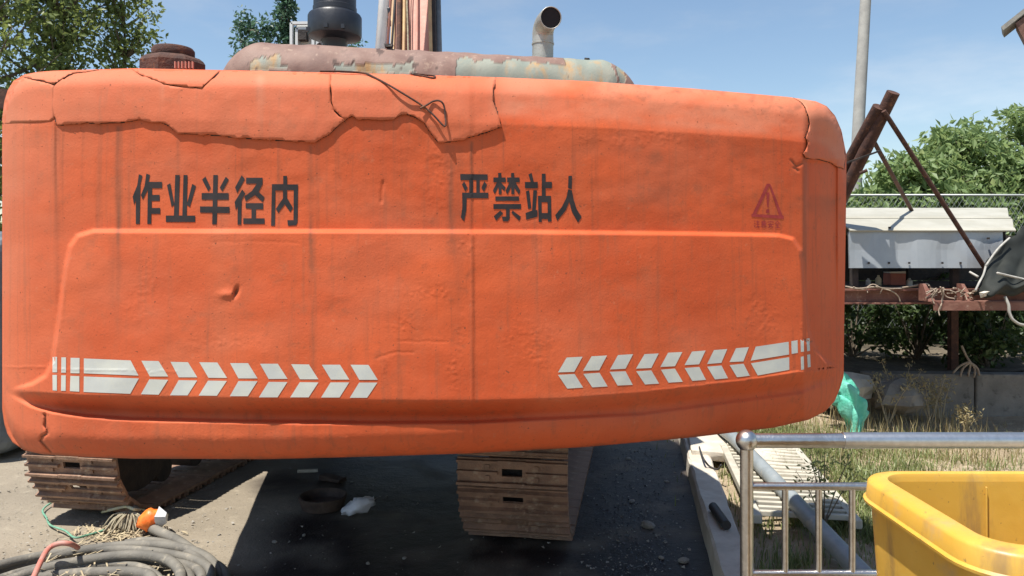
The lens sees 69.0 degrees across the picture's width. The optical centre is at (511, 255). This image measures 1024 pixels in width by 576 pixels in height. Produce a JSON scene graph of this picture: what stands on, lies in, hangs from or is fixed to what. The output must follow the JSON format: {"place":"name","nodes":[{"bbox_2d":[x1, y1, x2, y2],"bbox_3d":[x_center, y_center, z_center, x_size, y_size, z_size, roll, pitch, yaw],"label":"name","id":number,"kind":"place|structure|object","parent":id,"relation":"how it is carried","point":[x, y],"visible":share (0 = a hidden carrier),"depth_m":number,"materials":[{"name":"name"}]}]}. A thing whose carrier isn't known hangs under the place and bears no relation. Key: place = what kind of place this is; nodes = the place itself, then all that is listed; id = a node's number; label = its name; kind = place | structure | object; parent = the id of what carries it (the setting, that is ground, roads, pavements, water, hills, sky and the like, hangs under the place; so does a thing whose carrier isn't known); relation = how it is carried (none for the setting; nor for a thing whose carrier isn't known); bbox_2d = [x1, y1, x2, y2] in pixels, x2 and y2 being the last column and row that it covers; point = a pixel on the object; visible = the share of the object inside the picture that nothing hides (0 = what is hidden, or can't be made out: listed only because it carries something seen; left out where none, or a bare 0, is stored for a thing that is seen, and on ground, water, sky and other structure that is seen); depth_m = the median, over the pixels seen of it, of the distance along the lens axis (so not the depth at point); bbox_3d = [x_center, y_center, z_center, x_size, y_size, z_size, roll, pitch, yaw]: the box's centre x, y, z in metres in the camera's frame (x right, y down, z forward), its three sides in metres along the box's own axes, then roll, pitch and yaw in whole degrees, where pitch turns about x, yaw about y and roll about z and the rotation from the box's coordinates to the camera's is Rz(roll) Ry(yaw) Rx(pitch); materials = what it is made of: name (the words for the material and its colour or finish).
{"place":"outdoors","nodes":[
{"label":"outdoors","id":0,"kind":"place"},
{"bbox_2d":[411,73,435,78],"bbox_3d":[-0.302,-0.611,2.531,0.087,0.024,0.033,0,0,0],"label":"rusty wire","id":1,"kind":"object","parent":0,"point":[423,75],"visible":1,"depth_m":2.53,"materials":[{"name":"metal"}]},
{"bbox_2d":[0,370,1023,575],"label":"ground","id":2,"kind":"structure","parent":0,"point":[430,519],"depth_m":4.46,"materials":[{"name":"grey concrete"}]},
{"bbox_2d":[0,89,7,108],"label":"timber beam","id":3,"kind":"structure","parent":2,"relation":"on","point":[3,92],"depth_m":6.23,"materials":[{"name":"wood"}]},
{"bbox_2d":[0,231,18,453],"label":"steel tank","id":4,"kind":"object","parent":2,"relation":"on","point":[7,444],"visible":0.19,"depth_m":5.74,"materials":[{"name":"metal"}]},
{"bbox_2d":[0,0,92,230],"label":"poplar tree","id":5,"kind":"object","parent":2,"relation":"on","point":[7,11],"visible":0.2,"depth_m":12.84,"materials":[{"name":"green plant"}]},
{"bbox_2d":[0,0,126,229],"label":"poplar tree","id":6,"kind":"object","parent":2,"relation":"on","point":[73,13],"visible":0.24,"depth_m":13.55,"materials":[{"name":"green plant"}]},
{"bbox_2d":[42,503,103,538],"bbox_3d":[-2.714,1.577,4.531,0.215,0.028,0.953,0,0,-43],"label":"green strap","id":7,"kind":"object","parent":2,"relation":"on","point":[59,528],"visible":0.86,"depth_m":4.28,"materials":[{"name":"green plastic"}]},
{"bbox_2d":[0,540,230,575],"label":"hose coil","id":8,"kind":"object","parent":2,"relation":"on","point":[133,557],"visible":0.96,"depth_m":3.71,"materials":[{"name":"grey rubber"}]},
{"bbox_2d":[31,540,80,575],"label":"red cable","id":9,"kind":"object","parent":8,"relation":"on","point":[42,558],"visible":1,"depth_m":3.60,"materials":[{"name":"rubber"}]},
{"bbox_2d":[147,524,194,545],"bbox_3d":[-1.748,1.550,3.950,0.109,0.074,1.292,0,0,-42],"label":"grey hose","id":10,"kind":"object","parent":8,"relation":"on","point":[158,531],"visible":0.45,"depth_m":4.12,"materials":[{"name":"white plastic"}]},
{"bbox_2d":[129,505,143,514],"bbox_3d":[-2.188,1.529,4.386,0.165,0.108,0.072,0,0,29],"label":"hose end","id":11,"kind":"object","parent":10,"relation":"attached to","point":[139,512],"visible":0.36,"depth_m":4.39,"materials":[{"name":"black rubber"}]},
{"bbox_2d":[136,507,167,531],"bbox_3d":[-2.060,1.503,4.269,0.162,0.138,0.123,0,0,0],"label":"plastic scrap","id":12,"kind":"object","parent":10,"relation":"on","point":[147,518],"visible":0.94,"depth_m":4.23,"materials":[{"name":"orange plastic"}]},
{"bbox_2d":[44,519,187,575],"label":"straw litter","id":13,"kind":"object","parent":2,"relation":"on","point":[117,536],"visible":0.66,"depth_m":4.22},
{"bbox_2d":[102,511,139,536],"bbox_3d":[-2.238,1.548,4.306,0.248,0.108,0.147,0,0,-20],"label":"frayed rope","id":14,"kind":"object","parent":2,"relation":"on","point":[119,519],"visible":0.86,"depth_m":4.30,"materials":[{"name":"beige fabric"}]},
{"bbox_2d":[77,0,168,69],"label":"poplar tree","id":15,"kind":"object","parent":2,"relation":"on","point":[132,41],"visible":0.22,"depth_m":14.45,"materials":[{"name":"green plant"}]},
{"bbox_2d":[101,505,168,514],"bbox_3d":[-2.311,1.528,4.457,0.427,0.119,0.211,0,0,4],"label":"yellow cord","id":16,"kind":"object","parent":2,"relation":"on","point":[124,506],"visible":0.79,"depth_m":4.43,"materials":[{"name":"rubber"}]},
{"bbox_2d":[124,537,209,561],"bbox_3d":[-1.768,1.545,3.904,0.681,0.056,0.148,0,0,28],"label":"grey hose","id":17,"kind":"object","parent":2,"relation":"on","point":[189,551],"visible":0.34,"depth_m":4.00,"materials":[{"name":"grey rubber"}]},
{"bbox_2d":[227,5,260,56],"bbox_3d":[-8.996,-3.498,25.559,1.817,10.215,2.044,0,0,0],"label":"poplar tree","id":18,"kind":"object","parent":2,"relation":"on","point":[242,40],"visible":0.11,"depth_m":25.27,"materials":[{"name":"green plant"}]},
{"bbox_2d":[249,12,279,42],"bbox_3d":[-8.184,-3.300,25.039,1.674,9.817,1.518,0,0,0],"label":"poplar tree","id":19,"kind":"object","parent":2,"relation":"on","point":[265,32],"visible":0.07,"depth_m":24.88,"materials":[{"name":"green plant"}]},
{"bbox_2d":[268,0,299,44],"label":"poplar tree","id":20,"kind":"object","parent":2,"relation":"on","point":[283,8],"visible":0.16,"depth_m":24.85,"materials":[{"name":"green plant"}]},
{"bbox_2d":[297,469,317,472],"bbox_3d":[-1.484,1.560,5.415,0.144,0.020,0.020,0,0,-5],"label":"white stick","id":21,"kind":"object","parent":2,"relation":"on","point":[305,470],"visible":1,"depth_m":5.41,"materials":[{"name":"plastic"}]},
{"bbox_2d":[298,488,346,513],"bbox_3d":[-1.202,1.556,4.737,0.304,0.078,0.304,0,0,0],"label":"rubber basin","id":22,"kind":"object","parent":2,"relation":"on","point":[321,500],"visible":1,"depth_m":4.71,"materials":[{"name":"black rubber"}]},
{"bbox_2d":[318,472,346,482],"bbox_3d":[-1.274,1.578,5.295,0.207,0.043,0.078,0,0,31],"label":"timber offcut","id":23,"kind":"object","parent":2,"relation":"on","point":[328,477],"visible":1,"depth_m":5.27,"materials":[{"name":"brown wood"}]},
{"bbox_2d":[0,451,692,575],"bbox_3d":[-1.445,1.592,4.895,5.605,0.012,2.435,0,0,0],"label":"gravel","id":24,"kind":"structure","parent":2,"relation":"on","point":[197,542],"depth_m":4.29,"materials":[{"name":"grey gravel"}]},
{"bbox_2d":[347,39,368,46],"bbox_3d":[-5.274,-2.916,25.007,1.506,9.046,1.486,0,0,-44],"label":"poplar tree","id":25,"kind":"object","parent":2,"relation":"on","point":[351,45],"visible":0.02,"depth_m":24.94,"materials":[{"name":"green plant"}]},
{"bbox_2d":[341,496,375,515],"bbox_3d":[-0.944,1.539,4.597,0.190,0.110,0.164,0,0,24],"label":"plastic bag","id":26,"kind":"object","parent":2,"relation":"on","point":[364,504],"visible":1,"depth_m":4.55,"materials":[{"name":"white plastic"}]},
{"bbox_2d":[2,0,845,540],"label":"excavator","id":27,"kind":"object","parent":2,"relation":"on","point":[538,274],"visible":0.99,"depth_m":2.47,"materials":[{"name":"orange paint"}]},
{"bbox_2d":[320,70,446,126],"bbox_3d":[-0.429,-0.522,2.468,0.429,0.199,0.049,0,0,8],"label":"rusty wire","id":28,"kind":"object","parent":27,"relation":"on","point":[409,97],"visible":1,"depth_m":2.46,"materials":[{"name":"metal"}]},
{"bbox_2d":[582,447,694,575],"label":"slag chips","id":29,"kind":"object","parent":2,"relation":"on","point":[634,520],"visible":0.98,"depth_m":4.37,"materials":[{"name":"grey gravel"}]},
{"bbox_2d":[640,520,654,528],"bbox_3d":[0.800,1.582,4.386,0.061,0.051,0.095,0,0,-44],"label":"stone","id":30,"kind":"object","parent":2,"relation":"on","point":[646,524],"visible":1,"depth_m":4.36,"materials":[{"name":"grey stone"}]},
{"bbox_2d":[678,557,688,563],"bbox_3d":[0.898,1.588,3.886,0.063,0.034,0.041,0,0,-13],"label":"stone","id":31,"kind":"object","parent":2,"relation":"on","point":[683,560],"visible":1,"depth_m":3.87,"materials":[{"name":"grey stone"}]},
{"bbox_2d":[678,438,753,575],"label":"kerb","id":32,"kind":"structure","parent":2,"relation":"on","point":[722,545],"depth_m":4.25,"materials":[{"name":"concrete"}]},
{"bbox_2d":[699,446,721,469],"bbox_3d":[1.370,1.428,5.328,0.094,0.070,0.683,0,0,2],"label":"loose cable","id":33,"kind":"object","parent":32,"relation":"on","point":[709,466],"visible":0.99,"depth_m":5.13,"materials":[{"name":"grey plastic"}]},
{"bbox_2d":[709,502,730,529],"bbox_3d":[1.145,1.433,4.110,0.052,0.057,0.282,0,0,1],"label":"pipe offcut","id":34,"kind":"object","parent":32,"relation":"on","point":[720,517],"visible":1,"depth_m":4.05,"materials":[{"name":"grey"}]},
{"bbox_2d":[736,430,1023,575],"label":"handrail","id":35,"kind":"object","parent":2,"relation":"on","point":[748,442],"visible":0.79,"depth_m":2.48,"materials":[{"name":"silver metal"}]},
{"bbox_2d":[844,208,1023,369],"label":"metal canopy","id":36,"kind":"object","parent":2,"relation":"on","point":[920,243],"visible":0.69,"depth_m":6.01,"materials":[{"name":"white metal"}]},
{"bbox_2d":[875,275,881,284],"bbox_3d":[3.074,0.203,6.250,0.048,0.085,0.047,0,0,0],"label":"bottle","id":37,"kind":"object","parent":36,"relation":"on","point":[878,280],"visible":0.93,"depth_m":6.24,"materials":[{"name":"glass"}]},
{"bbox_2d":[883,273,905,284],"bbox_3d":[3.233,0.195,6.300,0.130,0.100,0.130,0,0,0],"label":"red crate","id":38,"kind":"object","parent":36,"relation":"on","point":[894,278],"visible":0.99,"depth_m":6.24,"materials":[{"name":"plastic"}]},
{"bbox_2d":[906,278,912,284],"bbox_3d":[3.333,0.216,6.250,0.050,0.060,0.049,0,0,0],"label":"bottle","id":39,"kind":"object","parent":36,"relation":"on","point":[909,281],"visible":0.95,"depth_m":6.23,"materials":[{"name":"white plastic"}]},
{"bbox_2d":[845,283,975,315],"bbox_3d":[3.135,0.337,5.821,0.966,0.243,0.260,0,0,0],"label":"dry vine","id":40,"kind":"object","parent":36,"relation":"attached to","point":[932,295],"visible":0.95,"depth_m":5.80,"materials":[{"name":"brown plant"}]},
{"bbox_2d":[846,90,984,269],"bbox_3d":[2.985,0.192,6.900,1.440,2.876,2.570,0,0,-17],"label":"pipe trestle","id":41,"kind":"object","parent":36,"relation":"on","point":[864,143],"visible":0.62,"depth_m":5.74,"materials":[{"name":"metal"}]},
{"bbox_2d":[969,226,1023,297],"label":"tarpaulin","id":42,"kind":"object","parent":36,"relation":"hanging from","point":[1003,272],"visible":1,"depth_m":5.73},
{"bbox_2d":[979,291,989,297],"bbox_3d":[3.549,0.281,5.562,0.103,0.068,0.040,0,0,-7],"label":"foam scrap","id":43,"kind":"object","parent":42,"relation":"attached to","point":[983,293],"visible":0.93,"depth_m":5.55,"materials":[{"name":"plastic"}]},
{"bbox_2d":[1003,296,1023,326],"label":"hanging cable","id":44,"kind":"object","parent":42,"relation":"hanging from","point":[1009,311],"visible":1,"depth_m":5.57,"materials":[{"name":"white plastic"}]},
{"bbox_2d":[863,471,1023,575],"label":"waste bin","id":45,"kind":"object","parent":2,"relation":"on","point":[948,523],"visible":1,"depth_m":1.75,"materials":[{"name":"yellow plastic"}]},
{"bbox_2d":[1001,9,1023,44],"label":"house","id":46,"kind":"structure","parent":2,"relation":"on","point":[1016,21],"depth_m":18.05,"materials":[{"name":"concrete"}]},
{"bbox_2d":[0,0,1023,221],"label":"sky","id":47,"kind":"structure","parent":0,"point":[943,58],"materials":[{"name":"blue"}]},
{"bbox_2d":[712,414,1023,569],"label":"soil ground","id":48,"kind":"structure","parent":0,"point":[1017,423],"depth_m":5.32,"materials":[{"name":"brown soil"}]},
{"bbox_2d":[687,434,727,461],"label":"concrete slab","id":49,"kind":"structure","parent":48,"relation":"on","point":[709,445],"depth_m":5.60,"materials":[{"name":"beige concrete"}]},
{"bbox_2d":[720,443,862,528],"bbox_3d":[1.737,1.448,4.849,0.570,0.064,1.600,0,0,9],"label":"plastic grating","id":50,"kind":"object","parent":48,"relation":"on","point":[767,503],"visible":0.59,"depth_m":4.69,"materials":[{"name":"white plastic"}]},
{"bbox_2d":[754,448,785,469],"bbox_3d":[1.890,1.462,5.124,0.348,0.075,0.767,3,2,7],"label":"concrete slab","id":51,"kind":"object","parent":50,"relation":"on","point":[759,451],"depth_m":5.38,"materials":[{"name":"beige concrete"}]},
{"bbox_2d":[719,432,871,569],"bbox_3d":[1.628,1.407,4.626,0.107,0.178,3.357,0,0,2],"label":"plastic pipe","id":52,"kind":"object","parent":50,"relation":"on","point":[835,545],"visible":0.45,"depth_m":3.99,"materials":[{"name":"grey plastic"}]},
{"bbox_2d":[786,448,867,521],"bbox_3d":[1.736,1.246,4.064,0.351,0.470,0.342,0,0,-36],"label":"weed plant","id":53,"kind":"object","parent":48,"relation":"on","point":[815,469],"visible":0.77,"depth_m":4.08,"materials":[{"name":"green plant"}]},
{"bbox_2d":[656,415,1011,507],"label":"bank grass","id":54,"kind":"structure","parent":48,"relation":"on","point":[833,458],"depth_m":5.41,"materials":[{"name":"plant"}]},
{"bbox_2d":[832,373,868,431],"bbox_3d":[2.828,1.260,6.322,0.358,0.560,0.258,0,0,35],"label":"teal netting","id":55,"kind":"object","parent":48,"relation":"on","point":[848,401],"visible":0.72,"depth_m":6.23,"materials":[{"name":"teal fabric"}]},
{"bbox_2d":[844,371,875,398],"bbox_3d":[3.050,1.181,6.770,0.442,0.266,0.431,0,0,21],"label":"boulder","id":56,"kind":"object","parent":48,"relation":"on","point":[864,386],"visible":0.36,"depth_m":6.59,"materials":[{"name":"stone"}]},
{"bbox_2d":[865,373,920,426],"bbox_3d":[3.299,1.248,6.458,0.450,0.467,0.398,0,0,29],"label":"weed plant","id":57,"kind":"object","parent":48,"relation":"on","point":[893,413],"visible":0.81,"depth_m":6.44,"materials":[{"name":"green plant"}]},
{"bbox_2d":[866,358,926,419],"bbox_3d":[3.460,1.194,6.680,0.462,0.576,0.523,0,0,0],"label":"weed plant","id":58,"kind":"object","parent":48,"relation":"on","point":[900,374],"visible":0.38,"depth_m":6.70,"materials":[{"name":"green plant"}]},
{"bbox_2d":[868,375,928,415],"bbox_3d":[3.414,1.242,6.603,0.491,0.352,0.499,0,0,31],"label":"boulder","id":59,"kind":"object","parent":48,"relation":"on","point":[914,398],"visible":0.77,"depth_m":6.45,"materials":[{"name":"stone"}]},
{"bbox_2d":[784,403,1023,469],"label":"dry weeds","id":60,"kind":"object","parent":48,"relation":"on","point":[869,420],"visible":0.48,"depth_m":6.06,"materials":[{"name":"beige plant"}]},
{"bbox_2d":[903,373,950,425],"bbox_3d":[3.636,1.247,6.493,0.375,0.469,0.318,0,0,17],"label":"weed plant","id":61,"kind":"object","parent":48,"relation":"on","point":[930,402],"visible":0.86,"depth_m":6.45,"materials":[{"name":"green plant"}]},
{"bbox_2d":[917,375,957,422],"bbox_3d":[3.736,1.267,6.612,0.333,0.429,0.326,0,0,0],"label":"weed plant","id":62,"kind":"object","parent":48,"relation":"on","point":[937,407],"visible":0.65,"depth_m":6.57,"materials":[{"name":"green plant"}]},
{"bbox_2d":[860,371,1023,417],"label":"retaining wall","id":63,"kind":"structure","parent":48,"relation":"on","point":[997,393],"depth_m":6.88,"materials":[{"name":"concrete"}]},
{"bbox_2d":[952,345,979,377],"bbox_3d":[4.180,0.971,6.860,0.262,0.300,0.020,0,0,0],"label":"dead root","id":64,"kind":"object","parent":63,"relation":"on","point":[970,363],"visible":1,"depth_m":6.85,"materials":[{"name":"brown wood"}]},
{"bbox_2d":[951,399,984,431],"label":"weed plant","id":65,"kind":"object","parent":48,"relation":"on","point":[964,420],"visible":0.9,"depth_m":6.17,"materials":[{"name":"beige plant"}]},
{"bbox_2d":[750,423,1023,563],"bbox_3d":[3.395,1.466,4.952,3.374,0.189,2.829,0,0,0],"label":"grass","id":66,"kind":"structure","parent":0,"point":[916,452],"depth_m":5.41,"materials":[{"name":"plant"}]},
{"bbox_2d":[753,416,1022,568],"bbox_3d":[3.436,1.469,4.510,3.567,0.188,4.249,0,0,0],"label":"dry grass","id":67,"kind":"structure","parent":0,"point":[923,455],"depth_m":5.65,"materials":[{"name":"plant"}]},
{"bbox_2d":[884,271,905,272],"bbox_3d":[3.233,0.137,6.300,0.138,0.018,0.116,0,0,0],"label":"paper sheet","id":68,"kind":"object","parent":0,"point":[896,272],"visible":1,"depth_m":6.24,"materials":[{"name":"paper"}]},
{"bbox_2d":[844,323,1023,371],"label":"terrace ground","id":69,"kind":"structure","parent":0,"point":[867,361],"depth_m":7.78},
{"bbox_2d":[844,280,859,353],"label":"shrub","id":70,"kind":"object","parent":69,"relation":"on","point":[847,309],"visible":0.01,"depth_m":7.81,"materials":[{"name":"green plant"}]},
{"bbox_2d":[851,0,870,190],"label":"utility pole","id":71,"kind":"object","parent":69,"relation":"on","point":[859,103],"visible":0.39,"depth_m":13.92,"materials":[{"name":"concrete"}]},
{"bbox_2d":[846,181,905,318],"bbox_3d":[5.578,0.010,11.609,1.791,2.399,1.827,0,0,0],"label":"walnut tree","id":72,"kind":"object","parent":69,"relation":"on","point":[849,203],"visible":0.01,"depth_m":11.39,"materials":[{"name":"green plant"}]},
{"bbox_2d":[844,280,910,358],"bbox_3d":[3.719,0.590,8.192,1.231,1.108,0.994,0,0,0],"label":"shrub","id":73,"kind":"object","parent":69,"relation":"on","point":[883,310],"visible":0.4,"depth_m":8.06,"materials":[{"name":"green plant"}]},
{"bbox_2d":[853,272,977,359],"bbox_3d":[4.302,0.589,7.932,1.211,1.099,0.950,0,0,0],"label":"shrub","id":74,"kind":"object","parent":69,"relation":"on","point":[924,334],"visible":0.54,"depth_m":7.99,"materials":[{"name":"green plant"}]},
{"bbox_2d":[848,143,988,325],"bbox_3d":[5.995,-0.235,11.213,2.399,2.924,2.424,0,0,0],"label":"walnut tree","id":75,"kind":"object","parent":69,"relation":"on","point":[908,175],"visible":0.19,"depth_m":10.89,"materials":[{"name":"green plant"}]},
{"bbox_2d":[844,232,1023,344],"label":"hedge foliage","id":76,"kind":"object","parent":69,"relation":"on","point":[896,331],"depth_m":9.53,"materials":[{"name":"green plant"}]},
{"bbox_2d":[847,194,1023,327],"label":"wire fence","id":77,"kind":"object","parent":69,"relation":"on","point":[942,195],"visible":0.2,"depth_m":8.99,"materials":[{"name":"grey metal"}]},
{"bbox_2d":[913,110,1023,236],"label":"walnut tree","id":78,"kind":"object","parent":69,"relation":"on","point":[976,141],"visible":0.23,"depth_m":11.11,"materials":[{"name":"green plant"}]},
{"bbox_2d":[928,305,1023,360],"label":"shrub","id":79,"kind":"object","parent":69,"relation":"on","point":[982,317],"visible":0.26,"depth_m":7.69,"materials":[{"name":"green plant"}]},
{"bbox_2d":[939,315,1023,371],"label":"shrub","id":80,"kind":"object","parent":69,"relation":"on","point":[983,351],"visible":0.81,"depth_m":7.34,"materials":[{"name":"green plant"}]},
{"bbox_2d":[960,140,1023,236],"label":"walnut tree","id":81,"kind":"object","parent":69,"relation":"on","point":[1010,164],"visible":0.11,"depth_m":11.02,"materials":[{"name":"green plant"}]},
{"bbox_2d":[980,103,1023,163],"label":"walnut tree","id":82,"kind":"object","parent":69,"relation":"on","point":[1015,120],"visible":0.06,"depth_m":12.61,"materials":[{"name":"green plant"}]},
{"bbox_2d":[994,310,1023,357],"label":"shrub","id":83,"kind":"object","parent":69,"relation":"on","point":[1012,355],"visible":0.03,"depth_m":8.10,"materials":[{"name":"green plant"}]}
]}

